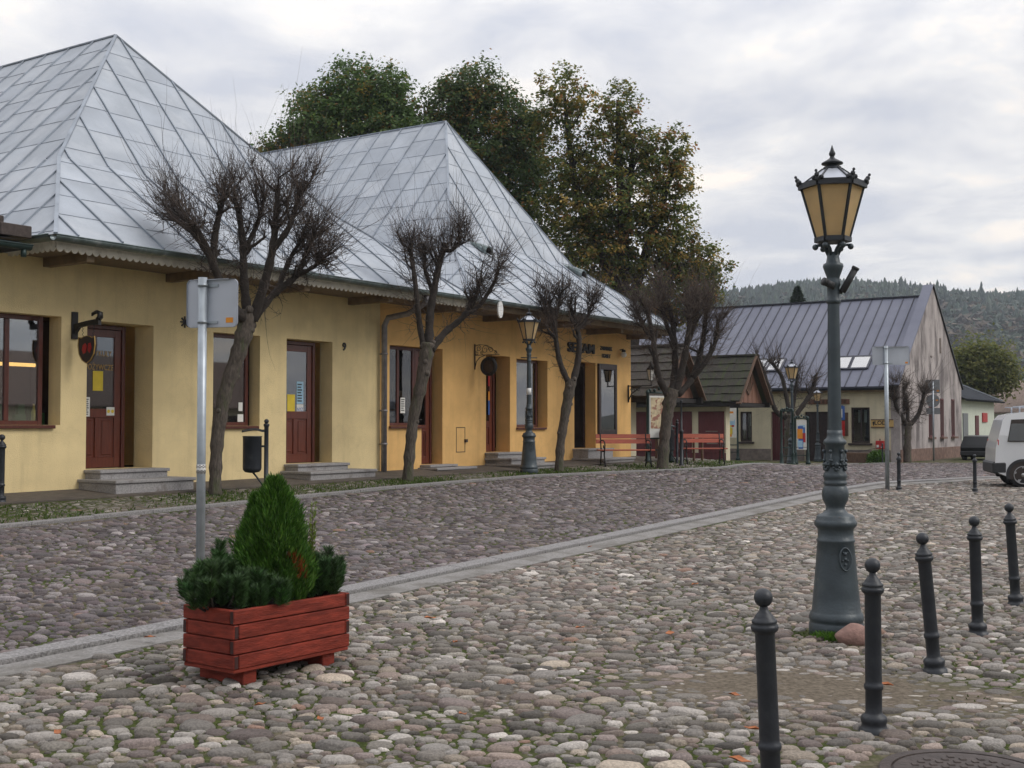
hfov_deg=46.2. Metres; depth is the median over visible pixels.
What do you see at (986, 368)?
willow tree
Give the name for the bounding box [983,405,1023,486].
white van
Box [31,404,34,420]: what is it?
shop bottle
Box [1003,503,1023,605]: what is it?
bollard
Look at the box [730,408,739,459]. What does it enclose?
poster stand
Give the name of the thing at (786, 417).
pollarded tree
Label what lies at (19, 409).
shop package
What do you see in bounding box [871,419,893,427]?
ice cream sign
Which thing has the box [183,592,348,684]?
wooden planter
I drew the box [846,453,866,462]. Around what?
wooden plant box
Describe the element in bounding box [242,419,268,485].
litter bin
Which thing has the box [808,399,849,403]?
brown shop board
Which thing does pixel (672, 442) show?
litter bin
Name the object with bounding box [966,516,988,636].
bollard
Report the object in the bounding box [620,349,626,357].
wall lamp
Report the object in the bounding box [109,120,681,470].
orange shop building
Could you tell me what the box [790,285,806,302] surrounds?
spruce tree
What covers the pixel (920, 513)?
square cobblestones
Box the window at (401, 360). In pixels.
[389,346,424,428]
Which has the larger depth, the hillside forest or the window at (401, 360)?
the hillside forest
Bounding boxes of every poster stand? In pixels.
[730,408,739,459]
[794,414,810,464]
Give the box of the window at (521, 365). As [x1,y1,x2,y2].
[495,359,546,429]
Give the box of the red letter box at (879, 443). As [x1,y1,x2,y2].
[876,439,884,448]
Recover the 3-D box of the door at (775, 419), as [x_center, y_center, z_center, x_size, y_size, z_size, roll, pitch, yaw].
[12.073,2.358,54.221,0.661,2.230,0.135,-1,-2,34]
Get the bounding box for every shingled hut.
[631,343,706,455]
[636,354,772,460]
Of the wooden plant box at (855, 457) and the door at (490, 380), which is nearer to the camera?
the door at (490, 380)
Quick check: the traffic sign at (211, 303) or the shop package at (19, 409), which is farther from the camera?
the shop package at (19, 409)
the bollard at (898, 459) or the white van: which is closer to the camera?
the bollard at (898, 459)
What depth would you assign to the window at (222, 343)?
22.16 m
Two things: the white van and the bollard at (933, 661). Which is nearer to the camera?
the bollard at (933, 661)
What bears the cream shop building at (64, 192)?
on the ground at (796, 684)
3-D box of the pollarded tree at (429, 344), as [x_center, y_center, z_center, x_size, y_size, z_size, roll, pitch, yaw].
[-0.908,-1.349,24.105,4.702,6.774,2.488,1,-2,-16]
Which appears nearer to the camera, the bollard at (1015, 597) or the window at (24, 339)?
the bollard at (1015, 597)
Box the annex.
[961,385,1004,439]
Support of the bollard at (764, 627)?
on the ground at (796, 684)
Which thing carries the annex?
on the ground at (796, 684)
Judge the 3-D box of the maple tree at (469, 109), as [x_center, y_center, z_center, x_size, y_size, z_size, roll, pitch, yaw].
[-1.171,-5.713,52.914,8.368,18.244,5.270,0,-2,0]
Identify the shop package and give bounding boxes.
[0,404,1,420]
[12,415,25,420]
[15,404,24,414]
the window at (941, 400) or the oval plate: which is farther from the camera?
the window at (941, 400)
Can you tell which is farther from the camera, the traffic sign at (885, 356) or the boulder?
the traffic sign at (885, 356)
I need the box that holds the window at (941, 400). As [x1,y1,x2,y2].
[940,398,947,438]
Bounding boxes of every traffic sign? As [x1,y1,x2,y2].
[186,277,237,563]
[872,346,909,489]
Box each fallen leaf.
[54,729,61,733]
[728,755,750,761]
[745,726,758,729]
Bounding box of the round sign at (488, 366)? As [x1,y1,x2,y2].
[474,344,499,375]
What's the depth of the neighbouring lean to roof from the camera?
17.08 m
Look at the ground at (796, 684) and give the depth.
7.52 m
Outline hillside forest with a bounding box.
[637,276,1023,379]
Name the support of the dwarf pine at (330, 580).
on the wooden planter
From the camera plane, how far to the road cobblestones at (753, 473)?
15.81 m
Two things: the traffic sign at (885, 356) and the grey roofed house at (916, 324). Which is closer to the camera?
the traffic sign at (885, 356)
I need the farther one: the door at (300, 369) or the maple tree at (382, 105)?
the maple tree at (382, 105)
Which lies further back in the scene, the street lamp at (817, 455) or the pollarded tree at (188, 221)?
the street lamp at (817, 455)
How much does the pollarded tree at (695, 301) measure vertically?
6.662 m
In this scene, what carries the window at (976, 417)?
in the annex
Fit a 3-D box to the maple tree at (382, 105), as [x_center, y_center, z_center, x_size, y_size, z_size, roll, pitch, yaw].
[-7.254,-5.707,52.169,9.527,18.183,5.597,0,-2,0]
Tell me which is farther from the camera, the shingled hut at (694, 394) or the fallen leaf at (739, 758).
the shingled hut at (694, 394)
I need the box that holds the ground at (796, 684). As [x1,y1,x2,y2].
[0,454,1023,767]
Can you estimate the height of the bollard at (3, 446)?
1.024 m
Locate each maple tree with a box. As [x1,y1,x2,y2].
[249,49,436,152]
[416,48,576,239]
[518,59,739,344]
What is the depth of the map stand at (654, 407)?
33.24 m
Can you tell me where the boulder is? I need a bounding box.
[835,623,864,645]
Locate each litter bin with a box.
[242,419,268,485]
[669,419,678,463]
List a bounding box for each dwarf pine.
[174,536,265,611]
[226,565,292,608]
[294,543,347,597]
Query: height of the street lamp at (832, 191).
3.812 m
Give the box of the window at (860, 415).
[848,407,871,444]
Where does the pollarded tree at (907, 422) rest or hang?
on the ground at (796, 684)
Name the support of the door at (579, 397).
in the orange shop building at (470, 417)
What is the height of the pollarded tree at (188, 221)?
7.445 m
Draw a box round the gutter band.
[0,478,999,676]
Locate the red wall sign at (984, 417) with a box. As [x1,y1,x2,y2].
[982,413,987,421]
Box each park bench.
[595,433,654,467]
[678,433,727,464]
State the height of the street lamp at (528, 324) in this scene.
3.812 m
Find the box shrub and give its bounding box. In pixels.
[865,449,889,462]
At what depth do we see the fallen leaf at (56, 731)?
6.03 m
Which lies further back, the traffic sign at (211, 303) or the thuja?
the traffic sign at (211, 303)
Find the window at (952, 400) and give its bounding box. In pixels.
[951,399,958,437]
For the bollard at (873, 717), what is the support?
on the ground at (796, 684)
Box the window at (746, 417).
[739,412,753,443]
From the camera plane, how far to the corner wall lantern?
34.16 m
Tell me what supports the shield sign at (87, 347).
attached to the cream shop building at (64, 192)
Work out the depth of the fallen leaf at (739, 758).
5.54 m
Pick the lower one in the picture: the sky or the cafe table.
the cafe table
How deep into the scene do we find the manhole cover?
5.61 m
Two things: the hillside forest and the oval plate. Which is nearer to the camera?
the oval plate
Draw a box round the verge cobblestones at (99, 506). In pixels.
[0,456,821,523]
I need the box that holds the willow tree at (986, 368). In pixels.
[952,322,1023,405]
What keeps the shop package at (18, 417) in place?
in the cream shop building at (64, 192)
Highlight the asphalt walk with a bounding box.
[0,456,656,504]
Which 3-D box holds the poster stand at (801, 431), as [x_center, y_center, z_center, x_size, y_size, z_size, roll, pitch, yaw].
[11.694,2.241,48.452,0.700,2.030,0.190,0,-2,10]
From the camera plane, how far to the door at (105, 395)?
20.28 m
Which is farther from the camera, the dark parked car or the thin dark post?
the dark parked car
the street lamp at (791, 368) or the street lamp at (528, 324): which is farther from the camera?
the street lamp at (791, 368)
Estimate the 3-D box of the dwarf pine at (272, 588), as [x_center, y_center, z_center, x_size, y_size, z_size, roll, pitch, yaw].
[-1.605,1.292,7.583,0.470,0.320,0.357,0,-2,0]
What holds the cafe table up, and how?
on the ground at (796, 684)
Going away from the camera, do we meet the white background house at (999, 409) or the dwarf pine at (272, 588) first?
the dwarf pine at (272, 588)
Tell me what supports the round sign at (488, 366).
attached to the orange shop building at (470, 417)
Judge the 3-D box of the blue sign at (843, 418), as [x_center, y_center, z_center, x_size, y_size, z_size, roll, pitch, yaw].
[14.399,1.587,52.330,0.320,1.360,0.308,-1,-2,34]
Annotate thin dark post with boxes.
[678,400,683,465]
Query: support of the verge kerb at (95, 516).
on the ground at (796, 684)
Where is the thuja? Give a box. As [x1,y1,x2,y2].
[227,472,322,600]
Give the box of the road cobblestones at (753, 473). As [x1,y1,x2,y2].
[0,463,995,652]
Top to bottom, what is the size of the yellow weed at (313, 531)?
0.682 m
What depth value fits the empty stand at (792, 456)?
44.97 m
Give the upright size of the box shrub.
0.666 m
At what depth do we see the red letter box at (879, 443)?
51.35 m
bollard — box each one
[0,434,6,501]
[750,588,781,767]
[858,558,888,735]
[896,452,901,489]
[915,533,947,674]
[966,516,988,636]
[972,454,977,491]
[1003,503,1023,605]
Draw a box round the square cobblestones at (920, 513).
[0,479,1023,767]
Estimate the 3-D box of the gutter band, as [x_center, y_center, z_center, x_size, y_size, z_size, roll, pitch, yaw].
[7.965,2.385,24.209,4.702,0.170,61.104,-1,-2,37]
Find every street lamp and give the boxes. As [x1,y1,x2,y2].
[517,309,540,473]
[784,359,799,463]
[794,146,870,633]
[813,388,822,461]
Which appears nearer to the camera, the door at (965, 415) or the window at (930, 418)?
the window at (930, 418)
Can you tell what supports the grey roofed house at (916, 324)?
on the ground at (796, 684)
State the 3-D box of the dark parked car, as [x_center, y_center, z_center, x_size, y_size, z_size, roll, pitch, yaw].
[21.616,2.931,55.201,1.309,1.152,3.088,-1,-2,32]
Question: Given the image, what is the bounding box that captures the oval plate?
[497,301,502,317]
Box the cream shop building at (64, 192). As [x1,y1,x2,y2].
[0,34,477,493]
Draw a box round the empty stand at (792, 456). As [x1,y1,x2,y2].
[780,407,795,464]
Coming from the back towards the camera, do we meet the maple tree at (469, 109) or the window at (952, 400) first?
the window at (952, 400)
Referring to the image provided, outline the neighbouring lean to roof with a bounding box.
[0,215,33,256]
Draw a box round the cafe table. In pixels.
[655,434,702,460]
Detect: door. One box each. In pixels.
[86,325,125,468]
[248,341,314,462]
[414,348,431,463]
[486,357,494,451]
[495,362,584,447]
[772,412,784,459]
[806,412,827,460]
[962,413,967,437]
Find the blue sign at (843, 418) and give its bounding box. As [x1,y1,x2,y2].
[841,405,844,435]
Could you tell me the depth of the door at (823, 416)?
53.29 m
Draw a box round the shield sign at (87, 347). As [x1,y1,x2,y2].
[71,310,102,363]
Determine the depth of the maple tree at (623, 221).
49.75 m
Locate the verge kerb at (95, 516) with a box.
[0,462,894,528]
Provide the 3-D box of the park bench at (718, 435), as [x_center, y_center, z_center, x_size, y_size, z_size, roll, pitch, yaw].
[5.313,1.799,33.313,1.280,0.871,0.644,0,-2,-4]
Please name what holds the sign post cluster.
on the ground at (796, 684)
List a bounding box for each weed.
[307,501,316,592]
[810,630,837,641]
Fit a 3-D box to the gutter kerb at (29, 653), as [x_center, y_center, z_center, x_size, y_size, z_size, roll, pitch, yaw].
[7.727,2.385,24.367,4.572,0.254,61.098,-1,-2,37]
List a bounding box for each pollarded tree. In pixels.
[99,45,399,494]
[360,139,587,481]
[510,228,625,471]
[592,222,780,468]
[736,307,827,462]
[870,345,953,461]
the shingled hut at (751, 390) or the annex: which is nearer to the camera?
the shingled hut at (751, 390)
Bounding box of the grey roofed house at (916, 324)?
[639,284,963,462]
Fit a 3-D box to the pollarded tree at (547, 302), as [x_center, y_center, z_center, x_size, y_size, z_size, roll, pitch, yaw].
[1.336,-0.847,28.087,2.794,6.018,1.994,0,-2,0]
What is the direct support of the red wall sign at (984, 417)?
attached to the annex
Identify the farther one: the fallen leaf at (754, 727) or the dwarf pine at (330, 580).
the dwarf pine at (330, 580)
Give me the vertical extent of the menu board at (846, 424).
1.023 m
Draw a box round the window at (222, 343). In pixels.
[213,333,258,428]
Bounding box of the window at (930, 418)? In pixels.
[928,406,936,438]
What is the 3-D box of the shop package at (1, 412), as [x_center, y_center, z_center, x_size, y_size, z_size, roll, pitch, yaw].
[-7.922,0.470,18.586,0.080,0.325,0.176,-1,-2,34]
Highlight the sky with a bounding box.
[0,0,1023,292]
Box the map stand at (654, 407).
[644,387,674,462]
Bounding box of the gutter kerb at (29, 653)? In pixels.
[0,476,999,664]
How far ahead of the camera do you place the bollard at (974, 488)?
28.45 m
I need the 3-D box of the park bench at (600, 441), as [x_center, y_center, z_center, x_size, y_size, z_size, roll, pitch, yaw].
[2.910,1.699,30.718,1.440,0.871,0.644,0,-2,-8]
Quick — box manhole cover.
[878,749,1023,767]
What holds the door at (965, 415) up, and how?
in the annex
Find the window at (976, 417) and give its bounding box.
[975,415,978,434]
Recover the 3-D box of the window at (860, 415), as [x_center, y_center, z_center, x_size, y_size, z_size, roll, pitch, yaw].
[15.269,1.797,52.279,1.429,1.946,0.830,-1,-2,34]
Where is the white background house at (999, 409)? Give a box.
[992,380,1023,418]
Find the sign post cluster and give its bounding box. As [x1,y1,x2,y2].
[926,380,939,460]
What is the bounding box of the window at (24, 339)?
[0,313,55,428]
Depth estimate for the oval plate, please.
26.73 m
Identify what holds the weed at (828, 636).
on the ground at (796, 684)
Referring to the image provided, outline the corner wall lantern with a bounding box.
[628,362,653,401]
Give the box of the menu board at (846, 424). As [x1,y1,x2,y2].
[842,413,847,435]
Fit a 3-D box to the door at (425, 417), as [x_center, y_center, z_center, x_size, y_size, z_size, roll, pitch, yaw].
[-2.483,0.516,27.259,1.226,2.590,0.630,-1,-2,34]
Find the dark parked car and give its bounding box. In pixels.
[960,435,988,459]

